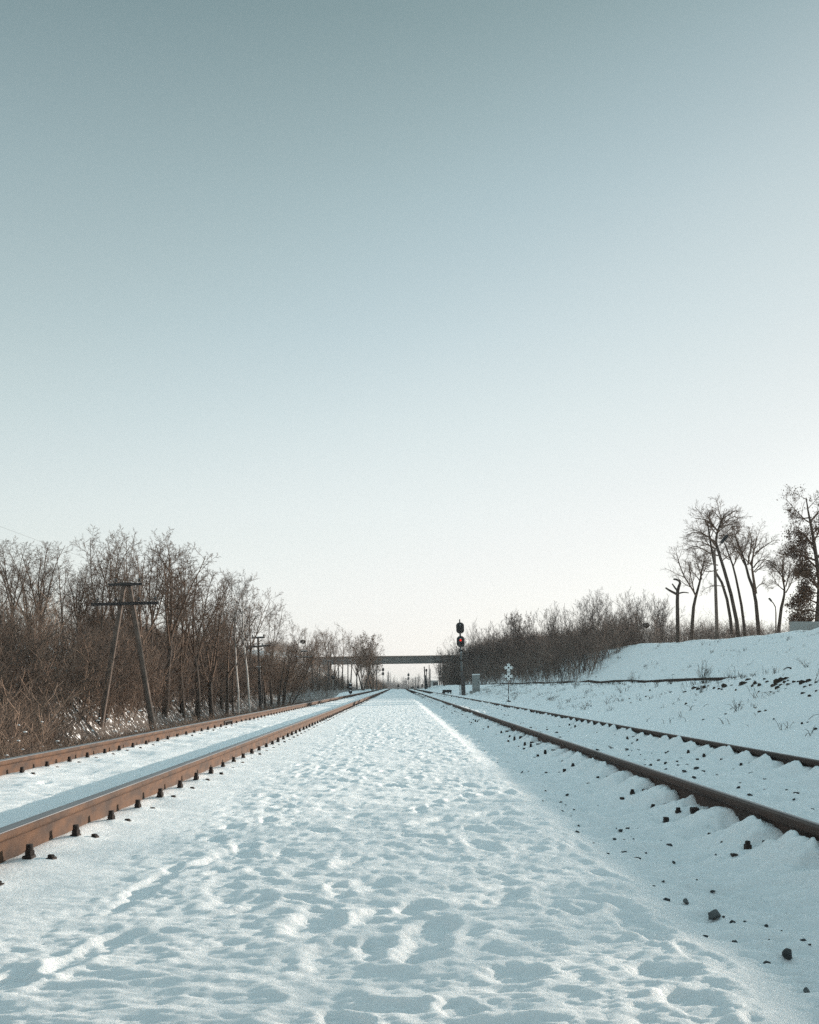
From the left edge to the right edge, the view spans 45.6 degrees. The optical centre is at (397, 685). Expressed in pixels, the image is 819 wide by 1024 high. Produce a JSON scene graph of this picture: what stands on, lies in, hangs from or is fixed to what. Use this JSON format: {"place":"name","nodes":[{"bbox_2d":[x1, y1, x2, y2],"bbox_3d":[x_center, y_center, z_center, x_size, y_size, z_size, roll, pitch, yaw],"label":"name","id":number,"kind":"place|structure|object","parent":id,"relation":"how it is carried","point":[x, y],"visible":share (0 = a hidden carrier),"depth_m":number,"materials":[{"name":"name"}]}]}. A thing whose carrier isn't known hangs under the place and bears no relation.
{"place":"outdoors","nodes":[
{"label":"outdoors","id":0,"kind":"place"},
{"bbox_2d":[0,627,818,1023],"bbox_3d":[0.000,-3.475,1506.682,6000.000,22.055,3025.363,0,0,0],"label":"snow ground","id":1,"kind":"structure","parent":0,"point":[398,857],"depth_m":4.04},
{"bbox_2d":[0,546,26,606],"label":"bare tree","id":2,"kind":"object","parent":1,"relation":"on","point":[2,590],"visible":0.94,"depth_m":46.67,"materials":[{"name":"brown plant"}]},
{"bbox_2d":[0,539,45,637],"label":"bare tree","id":3,"kind":"object","parent":1,"relation":"on","point":[17,581],"visible":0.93,"depth_m":50.33,"materials":[{"name":"brown plant"}]},
{"bbox_2d":[0,536,61,639],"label":"bare tree","id":4,"kind":"object","parent":1,"relation":"on","point":[26,577],"visible":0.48,"depth_m":54.22,"materials":[{"name":"brown plant"}]},
{"bbox_2d":[12,559,56,613],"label":"bare tree","id":5,"kind":"object","parent":1,"relation":"on","point":[21,598],"visible":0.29,"depth_m":67.97,"materials":[{"name":"brown plant"}]},
{"bbox_2d":[9,540,78,637],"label":"bare tree","id":6,"kind":"object","parent":1,"relation":"on","point":[49,571],"visible":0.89,"depth_m":52.15,"materials":[{"name":"brown plant"}]},
{"bbox_2d":[46,576,73,637],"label":"bare tree","id":7,"kind":"object","parent":1,"relation":"on","point":[59,606],"visible":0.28,"depth_m":61.97,"materials":[{"name":"brown plant"}]},
{"bbox_2d":[47,547,107,658],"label":"bare tree","id":8,"kind":"object","parent":1,"relation":"on","point":[64,562],"visible":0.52,"depth_m":57.18,"materials":[{"name":"brown plant"}]},
{"bbox_2d":[61,580,100,623],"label":"bare tree","id":9,"kind":"object","parent":1,"relation":"on","point":[77,601],"visible":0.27,"depth_m":56.32,"materials":[{"name":"brown plant"}]},
{"bbox_2d":[52,561,114,644],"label":"bare tree","id":10,"kind":"object","parent":1,"relation":"on","point":[80,603],"visible":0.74,"depth_m":54.02,"materials":[{"name":"brown plant"}]},
{"bbox_2d":[71,608,99,636],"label":"bare tree","id":11,"kind":"object","parent":1,"relation":"on","point":[89,620],"visible":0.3,"depth_m":55.41,"materials":[{"name":"brown plant"}]},
{"bbox_2d":[72,567,106,636],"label":"bare tree","id":12,"kind":"object","parent":1,"relation":"on","point":[90,592],"visible":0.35,"depth_m":55.51,"materials":[{"name":"brown plant"}]},
{"bbox_2d":[75,573,119,633],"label":"bare tree","id":13,"kind":"object","parent":1,"relation":"on","point":[90,602],"visible":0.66,"depth_m":52.59,"materials":[{"name":"brown plant"}]},
{"bbox_2d":[63,525,141,635],"bbox_3d":[-15.506,-4.385,52.043,4.405,8.576,2.619,0,0,-29],"label":"bare tree","id":14,"kind":"object","parent":1,"relation":"on","point":[101,619],"visible":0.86,"depth_m":51.82,"materials":[{"name":"brown plant"}]},
{"bbox_2d":[87,529,135,630],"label":"bare tree","id":15,"kind":"object","parent":1,"relation":"on","point":[108,590],"visible":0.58,"depth_m":55.41,"materials":[{"name":"brown plant"}]},
{"bbox_2d":[99,545,143,615],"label":"bare tree","id":16,"kind":"object","parent":1,"relation":"on","point":[120,574],"visible":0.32,"depth_m":60.43,"materials":[{"name":"brown plant"}]},
{"bbox_2d":[99,573,148,628],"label":"bare tree","id":17,"kind":"object","parent":1,"relation":"on","point":[124,601],"visible":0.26,"depth_m":58.62,"materials":[{"name":"brown plant"}]},
{"bbox_2d":[91,578,158,730],"bbox_3d":[-11.580,-0.802,41.444,2.919,7.551,0.412,0,0,0],"label":"utility pole","id":18,"kind":"object","parent":1,"relation":"on","point":[147,696],"visible":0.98,"depth_m":41.40,"materials":[{"name":"weathered wood"},{"name":"brown porcelain"}]},
{"bbox_2d":[118,576,158,625],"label":"bare tree","id":19,"kind":"object","parent":1,"relation":"on","point":[142,599],"visible":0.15,"depth_m":69.61,"materials":[{"name":"brown plant"}]},
{"bbox_2d":[130,563,154,631],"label":"bare tree","id":20,"kind":"object","parent":1,"relation":"on","point":[143,599],"visible":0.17,"depth_m":69.66,"materials":[{"name":"brown plant"}]},
{"bbox_2d":[94,525,193,677],"bbox_3d":[-13.178,-3.944,51.233,4.073,8.925,5.745,0,0,16],"label":"bare tree","id":21,"kind":"object","parent":1,"relation":"on","point":[138,610],"visible":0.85,"depth_m":50.85,"materials":[{"name":"brown plant"}]},
{"bbox_2d":[0,577,317,758],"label":"undergrowth","id":22,"kind":"object","parent":1,"relation":"on","point":[88,657],"visible":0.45,"depth_m":39.93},
{"bbox_2d":[6,664,230,755],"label":"snow tufts","id":23,"kind":"object","parent":22,"relation":"on","point":[104,722],"visible":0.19,"depth_m":26.10,"materials":[{"name":"white"}]},
{"bbox_2d":[134,528,189,689],"bbox_3d":[-13.027,-4.059,53.482,2.879,9.523,3.657,0,0,19],"label":"bare tree","id":24,"kind":"object","parent":1,"relation":"on","point":[152,615],"visible":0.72,"depth_m":53.81,"materials":[{"name":"brown plant"}]},
{"bbox_2d":[126,544,215,718],"bbox_3d":[-12.623,-3.252,56.344,6.780,10.487,4.806,0,0,43],"label":"bare tree","id":25,"kind":"object","parent":1,"relation":"on","point":[186,635],"visible":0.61,"depth_m":56.89,"materials":[{"name":"brown plant"}]},
{"bbox_2d":[145,533,217,717],"bbox_3d":[-11.799,-3.115,53.399,4.134,9.890,5.490,0,0,-13],"label":"bare tree","id":26,"kind":"object","parent":1,"relation":"on","point":[170,629],"visible":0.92,"depth_m":52.82,"materials":[{"name":"brown plant"}]},
{"bbox_2d":[0,688,385,775],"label":"rail","id":27,"kind":"object","parent":1,"relation":"on","point":[22,763],"visible":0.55,"depth_m":11.39,"materials":[{"name":"metal"}]},
{"bbox_2d":[0,688,391,885],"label":"rail","id":28,"kind":"object","parent":1,"relation":"on","point":[27,835],"visible":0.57,"depth_m":5.83,"materials":[{"name":"metal"}]},
{"bbox_2d":[156,564,243,720],"bbox_3d":[-11.926,-2.569,59.061,5.383,9.965,4.053,0,0,-12],"label":"bare tree","id":29,"kind":"object","parent":1,"relation":"on","point":[197,705],"visible":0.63,"depth_m":59.66,"materials":[{"name":"brown plant"}]},
{"bbox_2d":[173,570,240,717],"bbox_3d":[-12.334,-2.583,62.769,4.557,10.819,5.748,0,0,-18],"label":"bare tree","id":30,"kind":"object","parent":1,"relation":"on","point":[210,699],"visible":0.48,"depth_m":62.88,"materials":[{"name":"brown plant"}]},
{"bbox_2d":[196,617,228,673],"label":"bare tree","id":31,"kind":"object","parent":1,"relation":"on","point":[213,648],"visible":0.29,"depth_m":68.09,"materials":[{"name":"brown plant"}]},
{"bbox_2d":[196,612,243,710],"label":"bare tree","id":32,"kind":"object","parent":1,"relation":"on","point":[221,700],"visible":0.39,"depth_m":69.42,"materials":[{"name":"brown plant"}]},
{"bbox_2d":[205,608,242,702],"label":"bare tree","id":33,"kind":"object","parent":1,"relation":"on","point":[232,647],"visible":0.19,"depth_m":74.92,"materials":[{"name":"brown plant"}]},
{"bbox_2d":[208,621,246,713],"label":"bare tree","id":34,"kind":"object","parent":1,"relation":"on","point":[232,670],"visible":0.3,"depth_m":70.60,"materials":[{"name":"brown plant"}]},
{"bbox_2d":[210,594,254,648],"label":"bare tree","id":35,"kind":"object","parent":1,"relation":"on","point":[231,622],"visible":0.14,"depth_m":84.40,"materials":[{"name":"brown plant"}]},
{"bbox_2d":[215,572,255,713],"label":"birch tree","id":36,"kind":"object","parent":1,"relation":"on","point":[238,701],"visible":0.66,"depth_m":63.95,"materials":[{"name":"brown plant"}]},
{"bbox_2d":[224,611,264,668],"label":"bare tree","id":37,"kind":"object","parent":1,"relation":"on","point":[240,632],"visible":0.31,"depth_m":84.21,"materials":[{"name":"brown plant"}]},
{"bbox_2d":[228,569,261,711],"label":"birch tree","id":38,"kind":"object","parent":1,"relation":"on","point":[244,643],"visible":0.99,"depth_m":62.26,"materials":[{"name":"white birch bark"},{"name":"brown twig"}]},
{"bbox_2d":[220,572,284,715],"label":"bare tree","id":39,"kind":"object","parent":1,"relation":"on","point":[228,672],"visible":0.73,"depth_m":65.91,"materials":[{"name":"brown plant"}]},
{"bbox_2d":[231,588,283,674],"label":"bare tree","id":40,"kind":"object","parent":1,"relation":"on","point":[250,650],"visible":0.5,"depth_m":87.71,"materials":[{"name":"brown plant"}]},
{"bbox_2d":[246,634,271,710],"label":"utility pole","id":41,"kind":"object","parent":1,"relation":"on","point":[260,694],"visible":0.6,"depth_m":81.88,"materials":[{"name":"brown"}]},
{"bbox_2d":[248,637,286,707],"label":"bare tree","id":42,"kind":"object","parent":1,"relation":"on","point":[263,672],"visible":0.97,"depth_m":80.74,"materials":[{"name":"brown plant"}]},
{"bbox_2d":[261,599,291,705],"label":"bare tree","id":43,"kind":"object","parent":1,"relation":"on","point":[274,641],"visible":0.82,"depth_m":91.83,"materials":[{"name":"brown plant"}]},
{"bbox_2d":[266,650,289,704],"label":"bare tree","id":44,"kind":"object","parent":1,"relation":"on","point":[277,674],"visible":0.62,"depth_m":86.60,"materials":[{"name":"brown plant"}]},
{"bbox_2d":[267,620,317,706],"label":"bare tree","id":45,"kind":"object","parent":1,"relation":"on","point":[287,674],"visible":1,"depth_m":75.90,"materials":[{"name":"brown plant"}]},
{"bbox_2d":[283,625,317,674],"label":"bare tree","id":46,"kind":"object","parent":1,"relation":"on","point":[295,646],"visible":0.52,"depth_m":128.26,"materials":[{"name":"brown plant"}]},
{"bbox_2d":[290,636,319,687],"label":"bare tree","id":47,"kind":"object","parent":1,"relation":"on","point":[308,653],"visible":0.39,"depth_m":139.71,"materials":[{"name":"brown plant"}]},
{"bbox_2d":[298,630,326,690],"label":"bare tree","id":48,"kind":"object","parent":1,"relation":"on","point":[318,643],"visible":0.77,"depth_m":137.63,"materials":[{"name":"brown plant"}]},
{"bbox_2d":[260,636,372,696],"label":"undergrowth","id":49,"kind":"object","parent":1,"relation":"on","point":[323,679],"visible":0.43,"depth_m":173.59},
{"bbox_2d":[313,640,325,690],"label":"bare tree","id":50,"kind":"object","parent":1,"relation":"on","point":[319,658],"visible":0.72,"depth_m":142.17,"materials":[{"name":"brown plant"}]},
{"bbox_2d":[312,630,330,690],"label":"bare tree","id":51,"kind":"object","parent":1,"relation":"on","point":[321,653],"visible":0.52,"depth_m":149.47,"materials":[{"name":"brown plant"}]},
{"bbox_2d":[315,624,339,685],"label":"bare tree","id":52,"kind":"object","parent":1,"relation":"on","point":[328,648],"visible":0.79,"depth_m":171.38,"materials":[{"name":"brown plant"}]},
{"bbox_2d":[315,634,349,689],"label":"bare tree","id":53,"kind":"object","parent":1,"relation":"on","point":[334,660],"visible":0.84,"depth_m":171.98,"materials":[{"name":"brown plant"}]},
{"bbox_2d":[323,624,348,687],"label":"bare tree","id":54,"kind":"object","parent":1,"relation":"on","point":[340,648],"visible":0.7,"depth_m":212.66,"materials":[{"name":"brown plant"}]},
{"bbox_2d":[340,637,363,688],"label":"bare tree","id":55,"kind":"object","parent":1,"relation":"on","point":[356,674],"visible":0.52,"depth_m":209.87,"materials":[{"name":"brown plant"}]},
{"bbox_2d":[344,630,381,690],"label":"russet tree","id":56,"kind":"object","parent":1,"relation":"on","point":[366,651],"visible":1,"depth_m":185.06,"materials":[{"name":"brown plant"}]},
{"bbox_2d":[358,667,386,689],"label":"scrub","id":57,"kind":"object","parent":1,"relation":"on","point":[379,684],"visible":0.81,"depth_m":280.09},
{"bbox_2d":[360,645,386,690],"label":"russet tree","id":58,"kind":"object","parent":1,"relation":"on","point":[373,664],"visible":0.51,"depth_m":199.59,"materials":[{"name":"brown plant"}]},
{"bbox_2d":[313,655,456,670],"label":"bridge","id":59,"kind":"structure","parent":1,"relation":"on","point":[425,659],"depth_m":243.55,"materials":[{"name":"concrete"}]},
{"bbox_2d":[381,677,429,688],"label":"wood","id":60,"kind":"object","parent":1,"relation":"on","point":[392,686],"visible":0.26,"depth_m":584.64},
{"bbox_2d":[433,645,453,672],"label":"shrub","id":61,"kind":"object","parent":1,"relation":"on","point":[442,659],"visible":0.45,"depth_m":222.28,"materials":[{"name":"brown plant"}]},
{"bbox_2d":[442,631,469,682],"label":"shrub","id":62,"kind":"object","parent":1,"relation":"on","point":[453,657],"visible":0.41,"depth_m":204.32,"materials":[{"name":"brown plant"}]},
{"bbox_2d":[456,619,465,694],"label":"railway signal","id":63,"kind":"object","parent":1,"relation":"on","point":[460,638],"visible":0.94,"depth_m":77.81,"materials":[{"name":"grey paint"}]},
{"bbox_2d":[451,633,475,676],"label":"shrub","id":64,"kind":"object","parent":1,"relation":"on","point":[462,652],"visible":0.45,"depth_m":195.34,"materials":[{"name":"brown plant"}]},
{"bbox_2d":[458,635,479,673],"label":"shrub","id":65,"kind":"object","parent":1,"relation":"on","point":[464,667],"visible":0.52,"depth_m":184.24,"materials":[{"name":"brown plant"}]},
{"bbox_2d":[470,674,479,692],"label":"cabinet","id":66,"kind":"object","parent":1,"relation":"on","point":[475,682],"visible":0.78,"depth_m":82.74,"materials":[{"name":"grey metal"}]},
{"bbox_2d":[465,618,485,671],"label":"shrub","id":67,"kind":"object","parent":1,"relation":"on","point":[473,656],"visible":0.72,"depth_m":165.25,"materials":[{"name":"brown plant"}]},
{"bbox_2d":[470,621,510,672],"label":"shrub","id":68,"kind":"object","parent":1,"relation":"on","point":[481,654],"visible":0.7,"depth_m":149.94,"materials":[{"name":"brown plant"}]},
{"bbox_2d":[481,613,511,671],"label":"shrub","id":69,"kind":"object","parent":1,"relation":"on","point":[489,644],"visible":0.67,"depth_m":139.54,"materials":[{"name":"brown plant"}]},
{"bbox_2d":[490,612,516,665],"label":"shrub","id":70,"kind":"object","parent":1,"relation":"on","point":[504,640],"visible":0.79,"depth_m":129.78,"materials":[{"name":"brown plant"}]},
{"bbox_2d":[504,663,512,701],"bbox_3d":[5.171,-0.127,45.520,0.453,1.886,0.160,0,0,0],"label":"trackside sign","id":71,"kind":"object","parent":1,"relation":"on","point":[508,668],"visible":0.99,"depth_m":45.48,"materials":[{"name":"metal"}]},
{"bbox_2d":[503,619,527,656],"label":"shrub","id":72,"kind":"object","parent":1,"relation":"on","point":[507,643],"visible":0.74,"depth_m":122.16,"materials":[{"name":"brown plant"}]},
{"bbox_2d":[504,610,531,650],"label":"bare tree","id":73,"kind":"object","parent":1,"relation":"on","point":[518,633],"visible":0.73,"depth_m":127.32,"materials":[{"name":"brown plant"}]},
{"bbox_2d":[519,611,540,663],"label":"shrub","id":74,"kind":"object","parent":1,"relation":"on","point":[531,629],"visible":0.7,"depth_m":114.96,"materials":[{"name":"brown plant"}]},
{"bbox_2d":[520,608,560,655],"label":"shrub","id":75,"kind":"object","parent":1,"relation":"on","point":[544,616],"visible":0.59,"depth_m":109.98,"materials":[{"name":"brown plant"}]},
{"bbox_2d":[433,594,651,685],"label":"thicket","id":76,"kind":"object","parent":1,"relation":"on","point":[556,658],"visible":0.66,"depth_m":86.83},
{"bbox_2d":[545,601,575,645],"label":"shrub","id":77,"kind":"object","parent":1,"relation":"on","point":[554,621],"visible":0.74,"depth_m":106.12,"materials":[{"name":"brown plant"}]},
{"bbox_2d":[557,603,580,642],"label":"shrub","id":78,"kind":"object","parent":1,"relation":"on","point":[569,622],"visible":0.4,"depth_m":102.30,"materials":[{"name":"brown plant"}]},
{"bbox_2d":[558,603,594,641],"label":"shrub","id":79,"kind":"object","parent":1,"relation":"on","point":[573,622],"visible":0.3,"depth_m":98.50,"materials":[{"name":"brown plant"}]},
{"bbox_2d":[572,589,608,638],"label":"shrub","id":80,"kind":"object","parent":1,"relation":"on","point":[587,608],"visible":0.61,"depth_m":94.50,"materials":[{"name":"brown plant"}]},
{"bbox_2d":[465,677,733,684],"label":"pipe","id":81,"kind":"object","parent":1,"relation":"on","point":[681,679],"visible":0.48,"depth_m":39.75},
{"bbox_2d":[589,592,625,639],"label":"shrub","id":82,"kind":"object","parent":1,"relation":"on","point":[600,611],"visible":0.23,"depth_m":92.51,"materials":[{"name":"brown plant"}]},
{"bbox_2d":[590,594,630,633],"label":"shrub","id":83,"kind":"object","parent":1,"relation":"on","point":[606,612],"visible":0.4,"depth_m":89.40,"materials":[{"name":"brown plant"}]},
{"bbox_2d":[404,688,818,856],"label":"rail","id":84,"kind":"object","parent":1,"relation":"on","point":[743,809],"visible":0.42,"depth_m":6.00,"materials":[{"name":"metal"}]},
{"bbox_2d":[410,688,818,767],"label":"rail","id":85,"kind":"object","parent":1,"relation":"on","point":[787,758],"visible":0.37,"depth_m":10.99,"materials":[{"name":"metal"}]},
{"bbox_2d":[605,593,638,645],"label":"shrub","id":86,"kind":"object","parent":1,"relation":"on","point":[610,610],"visible":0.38,"depth_m":86.36,"materials":[{"name":"brown plant"}]},
{"bbox_2d":[615,588,649,643],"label":"shrub","id":87,"kind":"object","parent":1,"relation":"on","point":[630,608],"visible":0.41,"depth_m":84.06,"materials":[{"name":"brown plant"}]},
{"bbox_2d":[631,589,664,642],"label":"shrub","id":88,"kind":"object","parent":1,"relation":"on","point":[640,607],"visible":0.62,"depth_m":81.95,"materials":[{"name":"brown plant"}]},
{"bbox_2d":[629,595,672,642],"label":"shrub","id":89,"kind":"object","parent":1,"relation":"on","point":[644,628],"visible":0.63,"depth_m":79.95,"materials":[{"name":"brown plant"}]},
{"bbox_2d":[649,600,685,642],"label":"shrub","id":90,"kind":"object","parent":1,"relation":"on","point":[660,620],"visible":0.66,"depth_m":78.00,"materials":[{"name":"brown plant"}]},
{"bbox_2d":[665,578,688,642],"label":"dead tree","id":91,"kind":"object","parent":1,"relation":"on","point":[677,592],"visible":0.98,"depth_m":63.93,"materials":[{"name":"brown plant"}]},
{"bbox_2d":[665,537,719,639],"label":"bare tree","id":92,"kind":"object","parent":1,"relation":"on","point":[695,596],"visible":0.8,"depth_m":65.95,"materials":[{"name":"brown plant"}]},
{"bbox_2d":[696,660,712,683],"bbox_3d":[9.247,-0.465,29.367,0.579,0.848,0.905,0,0,16],"label":"dry bush","id":93,"kind":"object","parent":1,"relation":"on","point":[702,667],"visible":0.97,"depth_m":29.36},
{"bbox_2d":[613,606,811,647],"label":"scrub","id":94,"kind":"object","parent":1,"relation":"on","point":[698,632],"visible":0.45,"depth_m":73.20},
{"bbox_2d":[707,909,720,920],"bbox_3d":[1.070,0.772,3.275,0.056,0.038,0.028,0,0,-28],"label":"stone","id":95,"kind":"object","parent":1,"relation":"on","point":[714,914],"visible":1,"depth_m":3.27,"materials":[{"name":"stone"}]},
{"bbox_2d":[679,495,751,636],"bbox_3d":[19.587,-7.222,60.589,4.476,9.280,3.526,0,0,0],"label":"bare tree","id":96,"kind":"object","parent":1,"relation":"on","point":[706,523],"visible":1,"depth_m":59.97,"materials":[{"name":"brown plant"}]},
{"bbox_2d":[713,534,728,639],"bbox_3d":[19.238,-5.697,58.000,0.903,6.626,0.230,0,0,0],"label":"street lamp","id":97,"kind":"object","parent":1,"relation":"on","point":[726,536],"visible":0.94,"depth_m":57.93,"materials":[{"name":"metal"}]},
{"bbox_2d":[699,519,748,636],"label":"bare tree","id":98,"kind":"object","parent":1,"relation":"on","point":[739,596],"visible":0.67,"depth_m":61.79,"materials":[{"name":"brown plant"}]},
{"bbox_2d":[714,516,781,634],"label":"bare tree","id":99,"kind":"object","parent":1,"relation":"on","point":[751,563],"visible":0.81,"depth_m":61.03,"materials":[{"name":"brown plant"}]},
{"bbox_2d":[761,542,796,632],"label":"bare tree","id":100,"kind":"object","parent":1,"relation":"on","point":[783,564],"visible":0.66,"depth_m":62.10,"materials":[{"name":"brown plant"}]},
{"bbox_2d":[782,948,791,959],"bbox_3d":[1.130,0.787,2.825,0.031,0.051,0.052,-6,-16,40],"label":"stone","id":101,"kind":"object","parent":1,"relation":"on","point":[787,953],"visible":1,"depth_m":2.81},
{"bbox_2d":[773,484,818,622],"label":"tree","id":102,"kind":"object","parent":1,"relation":"on","point":[804,572],"visible":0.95,"depth_m":57.77,"materials":[{"name":"brown plant"}]},
{"bbox_2d":[789,622,818,631],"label":"concrete wall","id":103,"kind":"structure","parent":1,"relation":"on","point":[794,626],"depth_m":54.38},
{"bbox_2d":[0,0,818,686],"label":"sky","id":104,"kind":"structure","parent":0,"point":[414,319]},
{"bbox_2d":[459,630,818,735],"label":"dry grass","id":105,"kind":"structure","parent":0,"point":[647,685],"depth_m":36.11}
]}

